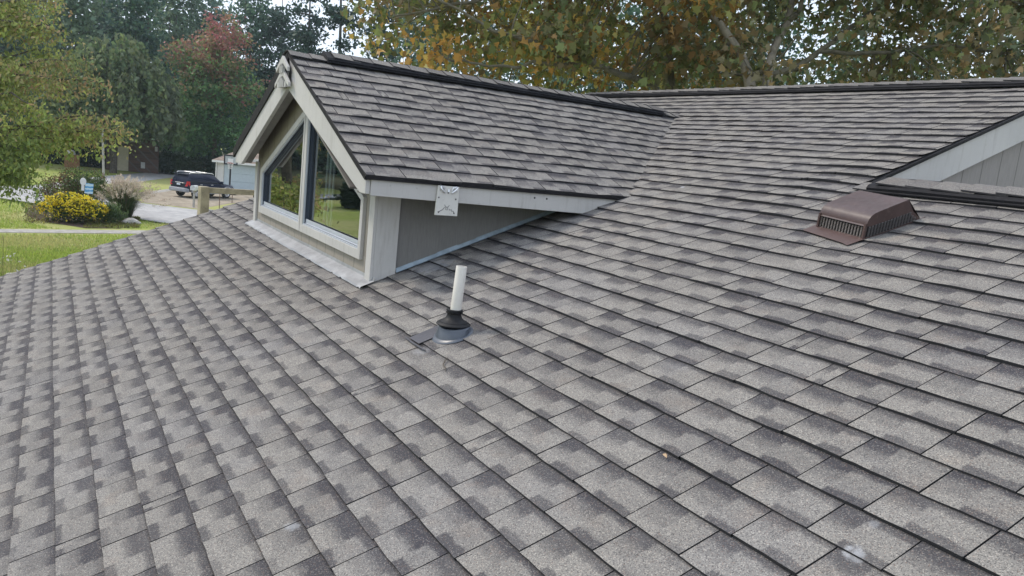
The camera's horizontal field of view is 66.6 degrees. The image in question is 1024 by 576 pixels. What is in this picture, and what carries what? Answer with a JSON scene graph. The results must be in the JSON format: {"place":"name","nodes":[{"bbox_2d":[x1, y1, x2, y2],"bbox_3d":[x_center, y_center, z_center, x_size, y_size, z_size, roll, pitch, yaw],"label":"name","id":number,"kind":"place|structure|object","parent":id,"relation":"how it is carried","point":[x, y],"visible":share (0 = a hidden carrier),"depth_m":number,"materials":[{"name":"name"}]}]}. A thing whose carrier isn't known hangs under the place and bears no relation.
{"place":"outdoors","nodes":[
{"label":"outdoors","id":0,"kind":"place"},
{"bbox_2d":[0,236,25,273],"bbox_3d":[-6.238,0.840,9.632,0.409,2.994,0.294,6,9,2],"label":"weed","id":1,"kind":"object","parent":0,"point":[7,259],"visible":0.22,"depth_m":9.38,"materials":[{"name":"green plant"}]},
{"bbox_2d":[0,229,146,233],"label":"sidewalk","id":2,"kind":"structure","parent":0,"point":[68,231],"depth_m":30.44,"materials":[{"name":"concrete"}]},
{"bbox_2d":[0,186,209,223],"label":"street","id":3,"kind":"structure","parent":0,"point":[163,214],"depth_m":40.38,"materials":[{"name":"grey asphalt"}]},
{"bbox_2d":[28,171,202,189],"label":"side road","id":4,"kind":"structure","parent":0,"point":[153,176],"depth_m":65.27,"materials":[{"name":"grey asphalt"}]},
{"bbox_2d":[0,149,234,272],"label":"ground","id":5,"kind":"structure","parent":0,"point":[164,183],"depth_m":38.25,"materials":[{"name":"green plant"}]},
{"bbox_2d":[64,150,79,167],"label":"covered box","id":6,"kind":"object","parent":5,"relation":"on","point":[74,163],"visible":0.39,"depth_m":67.37,"materials":[{"name":"brown paint"}]},
{"bbox_2d":[0,0,147,212],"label":"street tree","id":7,"kind":"object","parent":5,"relation":"on","point":[31,139],"visible":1,"depth_m":19.86,"materials":[{"name":"green plant"}]},
{"bbox_2d":[24,205,127,228],"bbox_3d":[-20.468,-3.651,37.265,4.843,0.001,12.615,1,11,-31],"label":"mulch bed","id":8,"kind":"object","parent":5,"relation":"on","point":[78,224],"visible":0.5,"depth_m":33.15,"materials":[{"name":"brown soil"}]},
{"bbox_2d":[32,191,109,223],"bbox_3d":[-18.633,-3.415,33.073,2.678,1.379,2.026,6,9,1],"label":"flowering shrub","id":9,"kind":"object","parent":8,"relation":"on","point":[76,206],"visible":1,"depth_m":32.80,"materials":[{"name":"yellow plant"}]},
{"bbox_2d":[30,163,111,203],"bbox_3d":[-22.200,-5.214,39.343,3.907,2.220,2.511,1,11,-31],"label":"azalea","id":10,"kind":"object","parent":8,"relation":"on","point":[67,183],"visible":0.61,"depth_m":39.04,"materials":[{"name":"green plant"}]},
{"bbox_2d":[21,203,139,227],"bbox_3d":[-19.550,-3.291,35.511,4.816,0.262,8.723,1,11,-31],"label":"ground cover","id":11,"kind":"object","parent":8,"relation":"on","point":[94,223],"visible":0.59,"depth_m":33.35,"materials":[{"name":"green plant"}]},
{"bbox_2d":[80,178,93,194],"bbox_3d":[-20.818,-4.606,38.127,0.586,1.542,0.060,1,11,-31],"label":"lawn sign","id":12,"kind":"object","parent":8,"relation":"on","point":[88,188],"visible":0.94,"depth_m":38.06,"materials":[{"name":"white paint"}]},
{"bbox_2d":[95,200,128,222],"bbox_3d":[-17.611,-3.304,34.092,1.645,1.176,1.318,1,11,-31],"label":"green shrub","id":13,"kind":"object","parent":8,"relation":"on","point":[114,210],"visible":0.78,"depth_m":34.04,"materials":[{"name":"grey plant"}]},
{"bbox_2d":[89,173,170,217],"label":"ornamental grass","id":14,"kind":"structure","parent":8,"relation":"on","point":[123,192],"depth_m":35.94,"materials":[{"name":"beige plant"}]},
{"bbox_2d":[121,218,140,223],"bbox_3d":[-16.914,-2.986,34.651,0.815,0.286,0.515,1,11,-31],"label":"rock","id":15,"kind":"object","parent":8,"relation":"on","point":[128,220],"visible":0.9,"depth_m":34.52,"materials":[{"name":"grey stone"}]},
{"bbox_2d":[0,197,167,275],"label":"grass","id":16,"kind":"structure","parent":5,"relation":"on","point":[30,261],"depth_m":27.09,"materials":[{"name":"green plant"}]},
{"bbox_2d":[102,131,104,195],"bbox_3d":[-23.476,-7.169,44.775,0.266,4.101,0.145,1,11,-31],"label":"utility pole","id":17,"kind":"object","parent":5,"relation":"on","point":[103,164],"visible":0.42,"depth_m":44.72,"materials":[{"name":"grey wood"}]},
{"bbox_2d":[4,185,211,210],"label":"curb","id":18,"kind":"structure","parent":5,"relation":"on","point":[106,198],"depth_m":44.74,"materials":[{"name":"concrete"}]},
{"bbox_2d":[37,32,187,172],"bbox_3d":[-33.372,-15.413,65.495,10.921,11.606,11.165,12,11,31],"label":"weeping tree","id":19,"kind":"object","parent":5,"relation":"on","point":[148,105],"visible":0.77,"depth_m":63.09,"materials":[{"name":"green plant"}]},
{"bbox_2d":[1,0,276,158],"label":"woods","id":20,"kind":"object","parent":5,"relation":"on","point":[223,151],"depth_m":107.38,"materials":[{"name":"green plant"}]},
{"bbox_2d":[134,7,270,172],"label":"red maple","id":21,"kind":"object","parent":5,"relation":"on","point":[222,88],"visible":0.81,"depth_m":73.30,"materials":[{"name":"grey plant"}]},
{"bbox_2d":[197,186,253,214],"bbox_3d":[-3.880,0.076,13.987,3.540,3.591,0.140,-2,12,-41],"label":"arbor","id":22,"kind":"object","parent":5,"relation":"on","point":[204,192],"visible":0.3,"depth_m":12.61,"materials":[{"name":"brown wood"}]},
{"bbox_2d":[212,152,258,189],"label":"garage","id":23,"kind":"structure","parent":5,"relation":"on","point":[242,176],"depth_m":61.56,"materials":[{"name":"white"}]},
{"bbox_2d":[223,164,255,189],"bbox_3d":[-20.206,-8.921,61.875,5.080,2.530,0.060,4,9,-11],"label":"garage door","id":24,"kind":"structure","parent":23,"relation":"in","point":[242,176],"depth_m":61.64,"materials":[{"name":"white metal"}]},
{"bbox_2d":[271,0,331,57],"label":"pine tree","id":25,"kind":"object","parent":5,"relation":"on","point":[308,37],"visible":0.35,"depth_m":77.49,"materials":[{"name":"green plant"}]},
{"bbox_2d":[385,0,481,75],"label":"backyard tree","id":26,"kind":"object","parent":5,"relation":"on","point":[400,45],"visible":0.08,"depth_m":49.16,"materials":[{"name":"green plant"}]},
{"bbox_2d":[463,0,534,83],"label":"backyard tree","id":27,"kind":"object","parent":5,"relation":"on","point":[493,26],"visible":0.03,"depth_m":57.65,"materials":[{"name":"green plant"}]},
{"bbox_2d":[493,0,621,92],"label":"backyard tree","id":28,"kind":"object","parent":5,"relation":"on","point":[554,78],"visible":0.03,"depth_m":43.68,"materials":[{"name":"green plant"}]},
{"bbox_2d":[340,0,804,93],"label":"sycamore","id":29,"kind":"object","parent":5,"relation":"on","point":[569,40],"visible":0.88,"depth_m":11.02,"materials":[{"name":"green plant"}]},
{"bbox_2d":[650,0,767,88],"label":"backyard tree","id":30,"kind":"object","parent":5,"relation":"on","point":[672,13],"depth_m":41.09,"materials":[{"name":"green plant"}]},
{"bbox_2d":[662,0,1023,89],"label":"sycamore","id":31,"kind":"object","parent":5,"relation":"on","point":[1010,19],"visible":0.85,"depth_m":10.85,"materials":[{"name":"green plant"}]},
{"bbox_2d":[44,152,223,172],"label":"forest floor","id":32,"kind":"structure","parent":0,"point":[128,163],"depth_m":75.66,"materials":[{"name":"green plant"}]},
{"bbox_2d":[0,31,34,128],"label":"forest tree","id":33,"kind":"object","parent":32,"relation":"on","point":[6,49],"visible":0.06,"depth_m":70.33,"materials":[{"name":"green plant"}]},
{"bbox_2d":[0,1,71,126],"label":"forest tree","id":34,"kind":"object","parent":32,"relation":"on","point":[10,50],"visible":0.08,"depth_m":78.71,"materials":[{"name":"green plant"}]},
{"bbox_2d":[5,0,112,157],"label":"forest tree","id":35,"kind":"object","parent":32,"relation":"on","point":[83,23],"visible":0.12,"depth_m":70.55,"materials":[{"name":"green plant"}]},
{"bbox_2d":[18,139,105,166],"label":"dark shrub","id":36,"kind":"object","parent":32,"relation":"on","point":[92,161],"visible":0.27,"depth_m":70.87,"materials":[{"name":"green plant"}]},
{"bbox_2d":[64,0,159,144],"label":"forest tree","id":37,"kind":"object","parent":32,"relation":"on","point":[99,20],"visible":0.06,"depth_m":85.13,"materials":[{"name":"green plant"}]},
{"bbox_2d":[105,134,162,173],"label":"brick shed","id":38,"kind":"structure","parent":32,"relation":"on","point":[146,160],"depth_m":70.43,"materials":[{"name":"brown brick"}]},
{"bbox_2d":[117,146,128,170],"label":"door","id":39,"kind":"structure","parent":38,"relation":"in","point":[122,162],"depth_m":69.98,"materials":[{"name":"beige paint"}]},
{"bbox_2d":[96,0,192,152],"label":"forest tree","id":40,"kind":"object","parent":32,"relation":"on","point":[138,24],"visible":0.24,"depth_m":78.87,"materials":[{"name":"green plant"}]},
{"bbox_2d":[145,0,209,157],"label":"forest tree","id":41,"kind":"object","parent":32,"relation":"on","point":[172,16],"visible":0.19,"depth_m":91.40,"materials":[{"name":"green plant"}]},
{"bbox_2d":[158,149,222,176],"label":"dark hedge","id":42,"kind":"object","parent":32,"relation":"on","point":[168,161],"visible":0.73,"depth_m":72.89,"materials":[{"name":"green plant"}]},
{"bbox_2d":[174,0,239,162],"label":"forest tree","id":43,"kind":"object","parent":32,"relation":"on","point":[220,3],"visible":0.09,"depth_m":95.68,"materials":[{"name":"green plant"}]},
{"bbox_2d":[221,0,283,153],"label":"forest tree","id":44,"kind":"object","parent":32,"relation":"on","point":[250,10],"visible":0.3,"depth_m":88.59,"materials":[{"name":"green plant"}]},
{"bbox_2d":[256,0,312,101],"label":"pine tree","id":45,"kind":"object","parent":32,"relation":"on","point":[278,15],"visible":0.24,"depth_m":87.91,"materials":[{"name":"green plant"}]},
{"bbox_2d":[317,0,371,54],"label":"pine tree","id":46,"kind":"object","parent":32,"relation":"on","point":[335,15],"visible":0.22,"depth_m":73.59,"materials":[{"name":"green plant"}]},
{"bbox_2d":[359,2,406,61],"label":"pine tree","id":47,"kind":"object","parent":32,"relation":"on","point":[390,56],"visible":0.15,"depth_m":84.43,"materials":[{"name":"green plant"}]},
{"bbox_2d":[578,0,688,89],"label":"backyard tree","id":48,"kind":"object","parent":32,"relation":"on","point":[632,10],"visible":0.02,"depth_m":48.52,"materials":[{"name":"green plant"}]},
{"bbox_2d":[739,0,822,85],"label":"backyard tree","id":49,"kind":"object","parent":32,"relation":"on","point":[782,50],"visible":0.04,"depth_m":44.98,"materials":[{"name":"green plant"}]},
{"bbox_2d":[784,3,910,84],"bbox_3d":[18.256,-8.141,42.252,7.988,15.506,7.348,1,11,-31],"label":"backyard tree","id":50,"kind":"object","parent":32,"relation":"on","point":[833,65],"visible":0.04,"depth_m":41.59,"materials":[{"name":"green plant"}]},
{"bbox_2d":[898,19,987,80],"bbox_3d":[24.071,-8.200,45.699,6.821,15.747,7.927,1,11,-31],"label":"backyard tree","id":51,"kind":"object","parent":32,"relation":"on","point":[924,67],"visible":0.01,"depth_m":44.77,"materials":[{"name":"green plant"}]},
{"bbox_2d":[991,34,1023,76],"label":"backyard tree","id":52,"kind":"object","parent":32,"relation":"on","point":[1006,47],"depth_m":38.24,"materials":[{"name":"green plant"}]},
{"bbox_2d":[142,189,171,194],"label":"driveway","id":53,"kind":"structure","parent":0,"point":[159,191],"depth_m":53.07,"materials":[{"name":"concrete"}]},
{"bbox_2d":[140,191,252,208],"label":"driveway","id":54,"kind":"structure","parent":0,"point":[185,200],"depth_m":49.47,"materials":[{"name":"grey concrete"}]},
{"bbox_2d":[190,185,197,206],"bbox_3d":[-18.204,-5.248,44.618,0.286,1.272,0.527,6,9,-1],"label":"mailbox","id":55,"kind":"object","parent":54,"relation":"on","point":[194,188],"visible":0.92,"depth_m":44.51,"materials":[{"name":"paint"}]},
{"bbox_2d":[169,171,233,197],"bbox_3d":[-20.506,-6.872,51.808,1.936,1.658,4.277,10,10,25],"label":"parked car","id":56,"kind":"object","parent":54,"relation":"on","point":[181,182],"visible":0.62,"depth_m":50.41,"materials":[{"name":"black paint"}]},
{"bbox_2d":[224,154,237,194],"bbox_3d":[-20.349,-8.173,56.245,0.940,2.850,1.620,3,10,-21],"label":"basketball hoop","id":57,"kind":"object","parent":54,"relation":"on","point":[229,160],"visible":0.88,"depth_m":55.79,"materials":[{"name":"plastic"}]},
{"bbox_2d":[0,50,1023,575],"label":"house","id":58,"kind":"structure","parent":0,"point":[258,384],"depth_m":3.32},
{"bbox_2d":[261,119,303,221],"bbox_3d":[-1.897,-1.017,6.479,0.048,0.802,1.276,1,11,-31],"label":"window","id":59,"kind":"structure","parent":58,"relation":"in","point":[281,179],"depth_m":6.45,"materials":[{"name":"glass"}]},
{"bbox_2d":[303,120,359,247],"bbox_3d":[-1.171,-0.756,5.339,0.136,0.805,1.264,1,11,-31],"label":"window","id":60,"kind":"structure","parent":58,"relation":"in","point":[308,211],"depth_m":5.78,"materials":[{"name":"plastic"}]},
{"bbox_2d":[405,265,472,350],"bbox_3d":[-0.311,0.081,3.616,0.261,0.385,0.278,1,11,-31],"label":"plumbing vent","id":61,"kind":"object","parent":58,"relation":"on","point":[452,326],"visible":1,"depth_m":3.58,"materials":[{"name":"plastic"}]},
{"bbox_2d":[434,184,458,215],"bbox_3d":[-0.375,-0.513,4.539,0.146,0.183,0.024,1,11,-31],"label":"mounting plate","id":62,"kind":"object","parent":58,"relation":"attached to","point":[447,198],"visible":1,"depth_m":4.54,"materials":[{"name":"paint"}]},
{"bbox_2d":[804,190,925,244],"bbox_3d":[1.691,-0.343,3.768,0.432,0.238,0.346,3,14,-21],"label":"roof vent","id":63,"kind":"object","parent":58,"relation":"on","point":[854,217],"visible":1,"depth_m":3.67,"materials":[{"name":"brown metal"}]},
{"bbox_2d":[42,0,1022,93],"label":"sky","id":64,"kind":"structure","parent":0,"point":[356,52],"materials":[{"name":"white"}]}
]}

